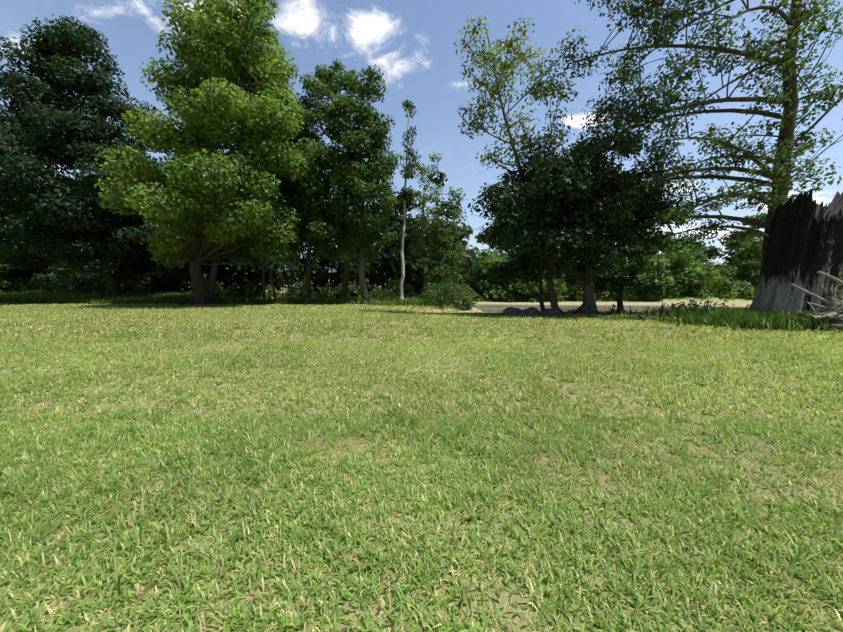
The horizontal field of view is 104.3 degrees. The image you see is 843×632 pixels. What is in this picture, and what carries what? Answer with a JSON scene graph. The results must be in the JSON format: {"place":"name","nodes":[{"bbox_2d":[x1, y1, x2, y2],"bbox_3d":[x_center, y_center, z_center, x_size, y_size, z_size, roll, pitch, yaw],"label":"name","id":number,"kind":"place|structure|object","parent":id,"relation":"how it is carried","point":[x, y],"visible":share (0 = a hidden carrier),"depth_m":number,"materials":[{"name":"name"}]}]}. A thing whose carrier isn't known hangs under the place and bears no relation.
{"place":"outdoors","nodes":[
{"label":"outdoors","id":0,"kind":"place"},
{"bbox_2d":[0,288,842,631],"bbox_3d":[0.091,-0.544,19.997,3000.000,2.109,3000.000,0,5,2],"label":"ground","id":1,"kind":"structure","parent":0,"point":[736,300],"depth_m":2.36,"materials":[{"name":"plant"}]},
{"bbox_2d":[0,274,31,292],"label":"shrub","id":2,"kind":"object","parent":1,"relation":"on","point":[3,280],"depth_m":38.62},
{"bbox_2d":[1,267,35,288],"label":"shrub","id":3,"kind":"object","parent":1,"relation":"on","point":[15,277],"depth_m":38.83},
{"bbox_2d":[0,277,36,293],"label":"shrub","id":4,"kind":"object","parent":1,"relation":"on","point":[17,284],"depth_m":36.17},
{"bbox_2d":[0,139,74,291],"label":"tree","id":5,"kind":"object","parent":1,"relation":"on","point":[44,252],"depth_m":39.61,"materials":[{"name":"plant"}]},
{"bbox_2d":[27,277,63,293],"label":"shrub","id":6,"kind":"object","parent":1,"relation":"on","point":[52,288],"depth_m":36.96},
{"bbox_2d":[22,265,73,291],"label":"shrub","id":7,"kind":"object","parent":1,"relation":"on","point":[44,289],"depth_m":40.24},
{"bbox_2d":[30,264,94,291],"bbox_3d":[-42.898,-3.803,40.325,5.322,5.040,5.856,0,5,2],"label":"shrub","id":8,"kind":"object","parent":1,"relation":"on","point":[52,271],"depth_m":39.01,"materials":[{"name":"plant"}]},
{"bbox_2d":[53,262,94,291],"bbox_3d":[-41.480,-4.837,39.919,4.817,5.650,4.676,0,5,2],"label":"shrub","id":9,"kind":"object","parent":1,"relation":"on","point":[74,277],"depth_m":38.74,"materials":[{"name":"plant"}]},
{"bbox_2d":[77,277,105,293],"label":"shrub","id":10,"kind":"object","parent":1,"relation":"on","point":[84,289],"depth_m":36.33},
{"bbox_2d":[0,14,189,297],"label":"tree","id":11,"kind":"object","parent":1,"relation":"on","point":[61,210],"depth_m":28.48,"materials":[{"name":"plant"}]},
{"bbox_2d":[0,289,192,299],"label":"tall grass","id":12,"kind":"structure","parent":1,"relation":"on","point":[180,294],"depth_m":34.48,"materials":[{"name":"plant"}]},
{"bbox_2d":[55,180,151,290],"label":"tree","id":13,"kind":"object","parent":1,"relation":"on","point":[90,197],"depth_m":45.02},
{"bbox_2d":[88,275,129,291],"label":"shrub","id":14,"kind":"object","parent":1,"relation":"on","point":[103,283],"depth_m":40.21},
{"bbox_2d":[91,281,144,293],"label":"shrub","id":15,"kind":"object","parent":1,"relation":"on","point":[102,290],"depth_m":38.12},
{"bbox_2d":[102,275,144,292],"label":"shrub","id":16,"kind":"object","parent":1,"relation":"on","point":[120,280],"depth_m":39.54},
{"bbox_2d":[120,280,167,293],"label":"shrub","id":17,"kind":"object","parent":1,"relation":"on","point":[127,288],"depth_m":38.96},
{"bbox_2d":[131,283,171,294],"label":"shrub","id":18,"kind":"object","parent":1,"relation":"on","point":[138,288],"depth_m":36.03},
{"bbox_2d":[117,219,225,292],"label":"tree","id":19,"kind":"object","parent":1,"relation":"on","point":[153,279],"depth_m":40.62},
{"bbox_2d":[162,268,192,292],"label":"shrub","id":20,"kind":"object","parent":1,"relation":"on","point":[168,288],"depth_m":39.98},
{"bbox_2d":[170,276,191,292],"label":"shrub","id":21,"kind":"object","parent":1,"relation":"on","point":[179,286],"visible":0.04,"depth_m":41.32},
{"bbox_2d":[182,273,222,297],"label":"shrub","id":22,"kind":"object","parent":1,"relation":"on","point":[204,274],"depth_m":36.16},
{"bbox_2d":[188,268,224,293],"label":"shrub","id":23,"kind":"object","parent":1,"relation":"on","point":[206,280],"depth_m":40.28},
{"bbox_2d":[94,0,324,304],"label":"tree","id":24,"kind":"object","parent":1,"relation":"on","point":[258,118],"depth_m":23.41,"materials":[{"name":"plant"}]},
{"bbox_2d":[0,295,436,305],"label":"tall grass","id":25,"kind":"structure","parent":1,"relation":"on","point":[217,300],"depth_m":29.16,"materials":[{"name":"plant"}]},
{"bbox_2d":[206,282,233,298],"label":"shrub","id":26,"kind":"object","parent":1,"relation":"on","point":[220,295],"depth_m":35.08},
{"bbox_2d":[209,265,239,296],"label":"shrub","id":27,"kind":"object","parent":1,"relation":"on","point":[221,275],"depth_m":40.19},
{"bbox_2d":[169,205,284,296],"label":"tree","id":28,"kind":"object","parent":1,"relation":"on","point":[235,285],"depth_m":38.41,"materials":[{"name":"plant"}]},
{"bbox_2d":[220,265,256,295],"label":"shrub","id":29,"kind":"object","parent":1,"relation":"on","point":[232,273],"depth_m":39.21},
{"bbox_2d":[225,279,261,298],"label":"shrub","id":30,"kind":"object","parent":1,"relation":"on","point":[232,295],"depth_m":33.84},
{"bbox_2d":[0,302,495,313],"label":"lawn grass","id":31,"kind":"structure","parent":1,"relation":"on","point":[110,306],"depth_m":24.86,"materials":[{"name":"plant"}]},
{"bbox_2d":[247,274,273,295],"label":"shrub","id":32,"kind":"object","parent":1,"relation":"on","point":[257,279],"depth_m":39.37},
{"bbox_2d":[219,158,317,294],"bbox_3d":[-20.661,-12.068,43.489,14.511,19.373,14.644,0,5,2],"label":"tree","id":33,"kind":"object","parent":1,"relation":"on","point":[272,264],"depth_m":39.82,"materials":[{"name":"plant"}]},
{"bbox_2d":[261,286,282,297],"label":"shrub","id":34,"kind":"object","parent":1,"relation":"on","point":[268,293],"depth_m":36.43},
{"bbox_2d":[258,266,288,294],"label":"shrub","id":35,"kind":"object","parent":1,"relation":"on","point":[266,276],"depth_m":42.53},
{"bbox_2d":[265,266,301,295],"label":"shrub","id":36,"kind":"object","parent":1,"relation":"on","point":[279,270],"depth_m":39.83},
{"bbox_2d":[271,253,303,290],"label":"shrub","id":37,"kind":"object","parent":1,"relation":"on","point":[302,257],"depth_m":41.87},
{"bbox_2d":[280,285,311,298],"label":"shrub","id":38,"kind":"object","parent":1,"relation":"on","point":[287,290],"depth_m":36.01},
{"bbox_2d":[261,86,337,299],"bbox_3d":[-11.089,-10.282,30.144,7.413,18.737,6.508,0,5,2],"label":"tree","id":39,"kind":"object","parent":1,"relation":"on","point":[290,191],"depth_m":28.82,"materials":[{"name":"plant"}]},
{"bbox_2d":[286,279,314,297],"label":"shrub","id":40,"kind":"object","parent":1,"relation":"on","point":[301,294],"depth_m":33.93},
{"bbox_2d":[283,259,318,293],"bbox_3d":[-14.516,-4.611,39.828,4.504,4.910,4.212,0,5,2],"label":"shrub","id":41,"kind":"object","parent":1,"relation":"on","point":[292,273],"depth_m":39.30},
{"bbox_2d":[291,256,316,294],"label":"shrub","id":42,"kind":"object","parent":1,"relation":"on","point":[305,268],"depth_m":44.57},
{"bbox_2d":[297,255,337,295],"bbox_3d":[-12.598,-4.583,39.955,4.812,5.702,5.114,0,5,2],"label":"shrub","id":43,"kind":"object","parent":1,"relation":"on","point":[318,263],"depth_m":38.71,"materials":[{"name":"plant"}]},
{"bbox_2d":[315,282,340,298],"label":"shrub","id":44,"kind":"object","parent":1,"relation":"on","point":[328,290],"depth_m":36.28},
{"bbox_2d":[292,59,371,299],"bbox_3d":[-7.874,-11.455,29.318,7.096,21.593,7.460,0,5,2],"label":"tree","id":45,"kind":"object","parent":1,"relation":"on","point":[317,86],"depth_m":27.96,"materials":[{"name":"plant"}]},
{"bbox_2d":[314,250,358,296],"bbox_3d":[-9.916,-4.922,39.562,4.904,6.031,4.927,0,5,2],"label":"shrub","id":46,"kind":"object","parent":1,"relation":"on","point":[322,275],"depth_m":38.37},
{"bbox_2d":[298,186,379,293],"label":"tree","id":47,"kind":"object","parent":1,"relation":"on","point":[325,262],"depth_m":47.60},
{"bbox_2d":[334,280,359,297],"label":"shrub","id":48,"kind":"object","parent":1,"relation":"on","point":[350,286],"depth_m":35.42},
{"bbox_2d":[301,158,410,295],"bbox_3d":[-8.209,-10.651,41.463,14.464,17.454,14.176,0,5,2],"label":"tree","id":49,"kind":"object","parent":1,"relation":"on","point":[352,267],"depth_m":38.97,"materials":[{"name":"plant"}]},
{"bbox_2d":[334,263,378,297],"bbox_3d":[-7.709,-4.443,40.158,5.304,5.552,4.964,0,5,2],"label":"shrub","id":50,"kind":"object","parent":1,"relation":"on","point":[372,274],"depth_m":39.43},
{"bbox_2d":[325,64,405,299],"bbox_3d":[-4.693,-10.514,28.600,6.674,19.514,7.275,0,5,2],"label":"tree","id":51,"kind":"object","parent":1,"relation":"on","point":[369,217],"depth_m":27.07,"materials":[{"name":"plant"}]},
{"bbox_2d":[367,288,386,298],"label":"shrub","id":52,"kind":"object","parent":1,"relation":"on","point":[368,295],"depth_m":34.63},
{"bbox_2d":[366,262,392,295],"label":"shrub","id":53,"kind":"object","parent":1,"relation":"on","point":[381,282],"depth_m":39.19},
{"bbox_2d":[366,259,394,289],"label":"shrub","id":54,"kind":"object","parent":1,"relation":"on","point":[378,275],"depth_m":44.35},
{"bbox_2d":[369,285,397,300],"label":"shrub","id":55,"kind":"object","parent":1,"relation":"on","point":[384,293],"depth_m":31.88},
{"bbox_2d":[371,276,400,298],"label":"shrub","id":56,"kind":"object","parent":1,"relation":"on","point":[395,284],"depth_m":34.69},
{"bbox_2d":[368,266,413,295],"bbox_3d":[-3.435,-3.568,38.712,5.160,4.714,4.422,0,5,2],"label":"shrub","id":57,"kind":"object","parent":1,"relation":"on","point":[386,276],"depth_m":37.93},
{"bbox_2d":[380,253,404,297],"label":"shrub","id":58,"kind":"object","parent":1,"relation":"on","point":[385,262],"depth_m":41.40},
{"bbox_2d":[366,196,432,290],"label":"tree","id":59,"kind":"object","parent":1,"relation":"on","point":[394,226],"depth_m":48.32,"materials":[{"name":"plant"}]},
{"bbox_2d":[388,282,418,298],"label":"shrub","id":60,"kind":"object","parent":1,"relation":"on","point":[408,287],"depth_m":33.84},
{"bbox_2d":[397,99,420,299],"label":"tree","id":61,"kind":"object","parent":1,"relation":"on","point":[408,194],"depth_m":29.85,"materials":[{"name":"plant"}]},
{"bbox_2d":[0,406,842,631],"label":"lawn grass","id":62,"kind":"structure","parent":1,"relation":"on","point":[639,567],"depth_m":1.96,"materials":[{"name":"plant"}]},
{"bbox_2d":[0,308,842,341],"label":"lawn grass","id":63,"kind":"structure","parent":1,"relation":"on","point":[295,318],"depth_m":12.33,"materials":[{"name":"plant"}]},
{"bbox_2d":[408,254,435,296],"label":"shrub","id":64,"kind":"object","parent":1,"relation":"on","point":[415,288],"depth_m":43.17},
{"bbox_2d":[408,163,435,297],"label":"tree","id":65,"kind":"object","parent":1,"relation":"on","point":[419,224],"depth_m":34.25,"materials":[{"name":"plant"}]},
{"bbox_2d":[378,171,479,300],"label":"tree","id":66,"kind":"object","parent":1,"relation":"on","point":[411,267],"depth_m":38.59,"materials":[{"name":"plant"}]},
{"bbox_2d":[392,256,469,298],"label":"bush","id":67,"kind":"object","parent":1,"relation":"on","point":[434,279],"depth_m":47.39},
{"bbox_2d":[422,281,447,302],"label":"shrub","id":68,"kind":"object","parent":1,"relation":"on","point":[437,297],"depth_m":30.11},
{"bbox_2d":[419,152,453,294],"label":"tree","id":69,"kind":"object","parent":1,"relation":"on","point":[439,220],"depth_m":32.49,"materials":[{"name":"plant"}]},
{"bbox_2d":[420,279,461,306],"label":"shrub","id":70,"kind":"object","parent":1,"relation":"on","point":[449,290],"depth_m":27.86,"materials":[{"name":"plant"}]},
{"bbox_2d":[421,227,470,297],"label":"tree","id":71,"kind":"object","parent":1,"relation":"on","point":[443,273],"depth_m":31.71,"materials":[{"name":"plant"}]},
{"bbox_2d":[440,186,467,297],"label":"tree","id":72,"kind":"object","parent":1,"relation":"on","point":[456,218],"depth_m":32.08,"materials":[{"name":"plant"}]},
{"bbox_2d":[430,223,479,282],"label":"tree","id":73,"kind":"object","parent":1,"relation":"on","point":[470,231],"depth_m":71.03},
{"bbox_2d":[443,286,479,305],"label":"shrub","id":74,"kind":"object","parent":1,"relation":"on","point":[449,298],"depth_m":29.53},
{"bbox_2d":[449,293,478,310],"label":"shrub","id":75,"kind":"object","parent":1,"relation":"on","point":[468,300],"depth_m":27.35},
{"bbox_2d":[462,289,488,301],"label":"bush","id":76,"kind":"object","parent":1,"relation":"on","point":[479,296],"depth_m":45.95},
{"bbox_2d":[458,247,511,294],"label":"bush","id":77,"kind":"object","parent":1,"relation":"on","point":[483,255],"depth_m":48.59,"materials":[{"name":"plant"}]},
{"bbox_2d":[474,231,512,281],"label":"tree","id":78,"kind":"object","parent":1,"relation":"on","point":[500,249],"depth_m":75.79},
{"bbox_2d":[482,283,510,301],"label":"bush","id":79,"kind":"object","parent":1,"relation":"on","point":[490,298],"depth_m":45.34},
{"bbox_2d":[464,255,545,300],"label":"bush","id":80,"kind":"object","parent":1,"relation":"on","point":[483,282],"depth_m":46.29,"materials":[{"name":"plant"}]},
{"bbox_2d":[490,288,523,301],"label":"bush","id":81,"kind":"object","parent":1,"relation":"on","point":[515,296],"depth_m":44.43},
{"bbox_2d":[453,15,589,311],"bbox_3d":[5.284,-8.323,18.990,6.980,16.973,6.349,0,5,2],"label":"tree","id":82,"kind":"object","parent":1,"relation":"on","point":[535,95],"depth_m":18.18,"materials":[{"name":"plant"}]},
{"bbox_2d":[502,307,564,315],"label":"boulders","id":83,"kind":"object","parent":1,"relation":"on","point":[529,311],"visible":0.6,"depth_m":16.97,"materials":[{"name":"stone"}]},
{"bbox_2d":[499,246,567,300],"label":"bush","id":84,"kind":"object","parent":1,"relation":"on","point":[529,293],"depth_m":44.18,"materials":[{"name":"plant"}]},
{"bbox_2d":[524,285,547,301],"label":"bush","id":85,"kind":"object","parent":1,"relation":"on","point":[532,299],"depth_m":44.42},
{"bbox_2d":[510,130,564,311],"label":"tree","id":86,"kind":"object","parent":1,"relation":"on","point":[540,147],"depth_m":19.18,"materials":[{"name":"plant"}]},
{"bbox_2d":[467,147,643,314],"bbox_3d":[7.219,-4.358,18.047,9.351,9.700,7.943,0,5,2],"label":"tree","id":87,"kind":"object","parent":1,"relation":"on","point":[528,234],"depth_m":16.17,"materials":[{"name":"plant"}]},
{"bbox_2d":[546,283,565,301],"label":"bush","id":88,"kind":"object","parent":1,"relation":"on","point":[559,298],"depth_m":43.79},
{"bbox_2d":[544,252,603,299],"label":"bush","id":89,"kind":"object","parent":1,"relation":"on","point":[574,289],"depth_m":46.62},
{"bbox_2d":[569,284,600,301],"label":"bush","id":90,"kind":"object","parent":1,"relation":"on","point":[576,296],"depth_m":45.66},
{"bbox_2d":[594,291,613,301],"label":"bush","id":91,"kind":"object","parent":1,"relation":"on","point":[602,296],"depth_m":45.97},
{"bbox_2d":[590,304,626,315],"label":"plant","id":92,"kind":"object","parent":1,"relation":"on","point":[614,311],"depth_m":17.26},
{"bbox_2d":[606,276,631,300],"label":"bush","id":93,"kind":"object","parent":1,"relation":"on","point":[612,294],"depth_m":46.48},
{"bbox_2d":[553,130,701,313],"bbox_3d":[10.833,-4.944,18.813,7.608,10.478,6.927,0,5,2],"label":"tree","id":94,"kind":"object","parent":1,"relation":"on","point":[645,209],"depth_m":17.73,"materials":[{"name":"plant"}]},
{"bbox_2d":[600,255,673,299],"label":"tree","id":95,"kind":"object","parent":1,"relation":"on","point":[649,268],"depth_m":45.69,"materials":[{"name":"plant"}]},
{"bbox_2d":[623,287,659,301],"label":"bush","id":96,"kind":"object","parent":1,"relation":"on","point":[635,297],"depth_m":45.21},
{"bbox_2d":[627,306,656,314],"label":"plant","id":97,"kind":"object","parent":1,"relation":"on","point":[650,309],"depth_m":18.79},
{"bbox_2d":[629,221,673,249],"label":"tree","id":98,"kind":"object","parent":1,"relation":"on","point":[667,232],"visible":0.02,"depth_m":84.70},
{"bbox_2d":[640,300,668,317],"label":"plant","id":99,"kind":"object","parent":1,"relation":"on","point":[659,309],"depth_m":16.21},
{"bbox_2d":[611,235,706,292],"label":"tree","id":100,"kind":"object","parent":1,"relation":"on","point":[682,262],"depth_m":46.26,"materials":[{"name":"plant"}]},
{"bbox_2d":[627,234,705,274],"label":"tree","id":101,"kind":"object","parent":1,"relation":"on","point":[696,247],"depth_m":66.55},
{"bbox_2d":[659,284,684,298],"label":"bush","id":102,"kind":"object","parent":1,"relation":"on","point":[671,294],"depth_m":45.84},
{"bbox_2d":[653,302,691,315],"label":"shrub","id":103,"kind":"object","parent":1,"relation":"on","point":[673,305],"depth_m":16.29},
{"bbox_2d":[666,277,689,296],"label":"bush","id":104,"kind":"object","parent":1,"relation":"on","point":[677,286],"depth_m":46.12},
{"bbox_2d":[667,299,708,311],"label":"shrub","id":105,"kind":"object","parent":1,"relation":"on","point":[690,300],"depth_m":16.92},
{"bbox_2d":[659,250,720,292],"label":"tree","id":106,"kind":"object","parent":1,"relation":"on","point":[711,270],"depth_m":47.77,"materials":[{"name":"plant"}]},
{"bbox_2d":[545,0,842,288],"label":"tree","id":107,"kind":"object","parent":1,"relation":"on","point":[657,13],"depth_m":15.39,"materials":[{"name":"plant"}]},
{"bbox_2d":[791,24,842,178],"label":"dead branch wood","id":108,"kind":"object","parent":107,"relation":"attached to","point":[819,119],"visible":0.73,"depth_m":15.52,"materials":[{"name":"wood"}]},
{"bbox_2d":[666,300,722,321],"bbox_3d":[11.581,0.116,13.498,2.198,1.549,2.005,0,5,2],"label":"shrub","id":109,"kind":"object","parent":1,"relation":"on","point":[711,312],"depth_m":13.41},
{"bbox_2d":[561,307,828,328],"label":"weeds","id":110,"kind":"object","parent":1,"relation":"on","point":[674,320],"visible":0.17,"depth_m":12.47,"materials":[{"name":"green plant"}]},
{"bbox_2d":[685,282,710,298],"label":"bush","id":111,"kind":"object","parent":1,"relation":"on","point":[692,291],"depth_m":46.36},
{"bbox_2d":[680,234,724,264],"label":"tree","id":112,"kind":"object","parent":1,"relation":"on","point":[711,251],"depth_m":83.61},
{"bbox_2d":[691,293,733,310],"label":"shrub","id":113,"kind":"object","parent":1,"relation":"on","point":[709,301],"depth_m":15.30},
{"bbox_2d":[708,277,742,299],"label":"bush","id":114,"kind":"object","parent":1,"relation":"on","point":[723,284],"depth_m":46.80,"materials":[{"name":"plant"}]},
{"bbox_2d":[703,261,756,292],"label":"tree","id":115,"kind":"object","parent":1,"relation":"on","point":[725,271],"depth_m":51.20,"materials":[{"name":"plant"}]},
{"bbox_2d":[716,279,755,298],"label":"bush","id":116,"kind":"object","parent":1,"relation":"on","point":[746,289],"depth_m":46.80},
{"bbox_2d":[638,304,842,333],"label":"tall grass","id":117,"kind":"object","parent":1,"relation":"on","point":[790,323],"visible":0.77,"depth_m":11.62,"materials":[{"name":"green plant"}]},
{"bbox_2d":[715,212,766,280],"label":"tree","id":118,"kind":"object","parent":1,"relation":"on","point":[730,246],"depth_m":76.57,"materials":[{"name":"plant"}]},
{"bbox_2d":[730,236,762,289],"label":"tree","id":119,"kind":"object","parent":1,"relation":"on","point":[742,254],"depth_m":51.18,"materials":[{"name":"plant"}]},
{"bbox_2d":[737,248,761,284],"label":"tree","id":120,"kind":"object","parent":1,"relation":"on","point":[755,276],"depth_m":52.89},
{"bbox_2d":[750,189,842,315],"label":"burnt stump","id":121,"kind":"object","parent":1,"relation":"on","point":[805,241],"visible":0.79,"depth_m":12.24,"materials":[{"name":"wood"}]},
{"bbox_2d":[782,270,842,331],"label":"dead branch pile","id":122,"kind":"object","parent":1,"relation":"on","point":[836,310],"visible":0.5,"depth_m":11.15,"materials":[{"name":"grey wood"}]},
{"bbox_2d":[836,285,842,299],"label":"bush","id":123,"kind":"object","parent":1,"relation":"on","point":[841,288],"depth_m":46.70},
{"bbox_2d":[0,336,842,424],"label":"lawn grass","id":124,"kind":"structure","parent":0,"point":[656,349],"depth_m":5.36,"materials":[{"name":"plant"}]},
{"bbox_2d":[0,0,842,287],"label":"sky","id":125,"kind":"structure","parent":0,"point":[411,42],"materials":[{"name":"blue"}]},
{"bbox_2d":[470,304,749,312],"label":"river water","id":126,"kind":"structure","parent":0,"point":[491,307],"depth_m":36.11,"materials":[{"name":"liquid"}]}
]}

